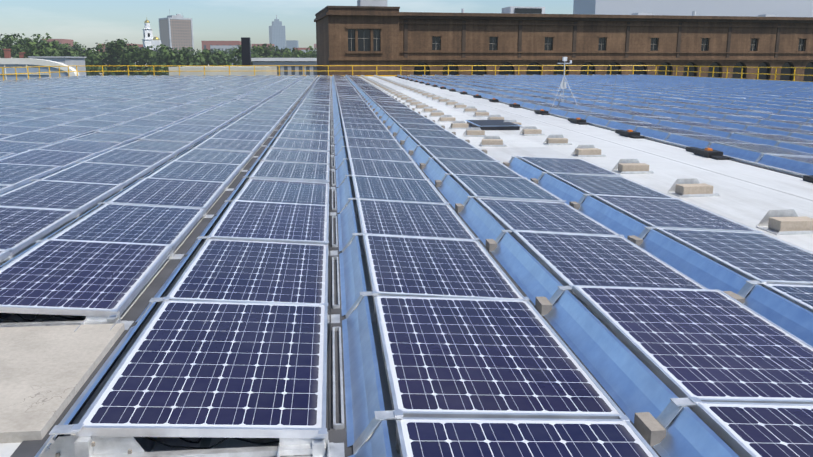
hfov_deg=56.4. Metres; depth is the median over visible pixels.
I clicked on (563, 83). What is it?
weather tripod
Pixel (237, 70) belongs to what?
cream block
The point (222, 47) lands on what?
city block
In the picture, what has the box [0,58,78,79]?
arched canopy building
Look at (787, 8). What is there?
white building
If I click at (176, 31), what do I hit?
building
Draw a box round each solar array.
[0,75,812,456]
[397,74,812,177]
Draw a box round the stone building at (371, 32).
[314,0,812,81]
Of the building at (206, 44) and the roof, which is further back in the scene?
the building at (206, 44)
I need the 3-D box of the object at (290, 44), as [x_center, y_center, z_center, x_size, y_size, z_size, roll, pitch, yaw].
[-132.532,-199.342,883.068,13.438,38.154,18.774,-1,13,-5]
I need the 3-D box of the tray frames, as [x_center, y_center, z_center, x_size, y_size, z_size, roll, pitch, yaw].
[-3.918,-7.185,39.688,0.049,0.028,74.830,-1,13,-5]
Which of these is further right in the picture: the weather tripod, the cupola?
the weather tripod
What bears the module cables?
on the roof
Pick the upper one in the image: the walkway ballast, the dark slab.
the dark slab
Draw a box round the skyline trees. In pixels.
[0,33,316,75]
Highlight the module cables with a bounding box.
[0,109,330,448]
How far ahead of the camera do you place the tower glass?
1062.95 m
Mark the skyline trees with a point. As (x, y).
(114, 57)
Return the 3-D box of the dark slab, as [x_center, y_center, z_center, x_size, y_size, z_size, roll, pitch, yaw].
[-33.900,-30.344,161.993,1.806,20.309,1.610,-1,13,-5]
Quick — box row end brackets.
[74,311,333,456]
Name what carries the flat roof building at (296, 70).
on the ground
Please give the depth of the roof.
10.65 m
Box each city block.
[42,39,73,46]
[98,44,142,52]
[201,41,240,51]
[210,45,238,64]
[251,44,274,48]
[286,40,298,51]
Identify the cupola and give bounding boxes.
[151,37,160,49]
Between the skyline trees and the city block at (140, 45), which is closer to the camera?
the skyline trees
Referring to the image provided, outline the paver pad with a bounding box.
[0,323,124,442]
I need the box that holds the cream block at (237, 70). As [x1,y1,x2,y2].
[169,66,276,75]
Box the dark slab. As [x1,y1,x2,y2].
[241,37,251,65]
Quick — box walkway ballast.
[360,75,812,234]
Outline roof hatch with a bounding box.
[465,120,520,129]
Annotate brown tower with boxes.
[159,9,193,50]
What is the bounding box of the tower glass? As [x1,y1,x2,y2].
[269,15,285,50]
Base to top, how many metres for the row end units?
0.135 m
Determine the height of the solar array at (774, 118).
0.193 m
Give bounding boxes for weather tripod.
[552,57,577,106]
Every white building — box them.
[28,56,85,75]
[573,0,812,16]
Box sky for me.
[0,0,573,55]
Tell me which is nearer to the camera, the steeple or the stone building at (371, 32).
the stone building at (371, 32)
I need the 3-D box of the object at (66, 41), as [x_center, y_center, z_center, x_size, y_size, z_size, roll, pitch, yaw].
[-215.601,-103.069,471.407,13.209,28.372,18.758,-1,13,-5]
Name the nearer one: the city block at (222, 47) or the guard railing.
the guard railing
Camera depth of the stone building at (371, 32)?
124.70 m
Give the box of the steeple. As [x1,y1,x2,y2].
[142,20,152,49]
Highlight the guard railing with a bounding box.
[0,65,812,81]
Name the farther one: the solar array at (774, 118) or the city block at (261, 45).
the city block at (261, 45)
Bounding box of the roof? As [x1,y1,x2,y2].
[0,76,812,456]
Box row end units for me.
[395,76,812,182]
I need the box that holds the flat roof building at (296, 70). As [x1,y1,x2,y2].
[251,58,316,74]
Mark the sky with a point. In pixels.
(87, 23)
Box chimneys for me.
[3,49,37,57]
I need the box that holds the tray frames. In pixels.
[331,76,343,429]
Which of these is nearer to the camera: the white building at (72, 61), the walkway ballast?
the walkway ballast
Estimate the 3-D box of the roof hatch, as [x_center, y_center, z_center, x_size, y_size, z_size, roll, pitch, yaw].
[2.092,-2.531,18.504,1.020,0.116,1.770,-1,13,-5]
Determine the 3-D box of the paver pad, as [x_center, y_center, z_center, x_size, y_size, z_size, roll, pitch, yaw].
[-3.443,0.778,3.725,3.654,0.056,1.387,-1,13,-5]

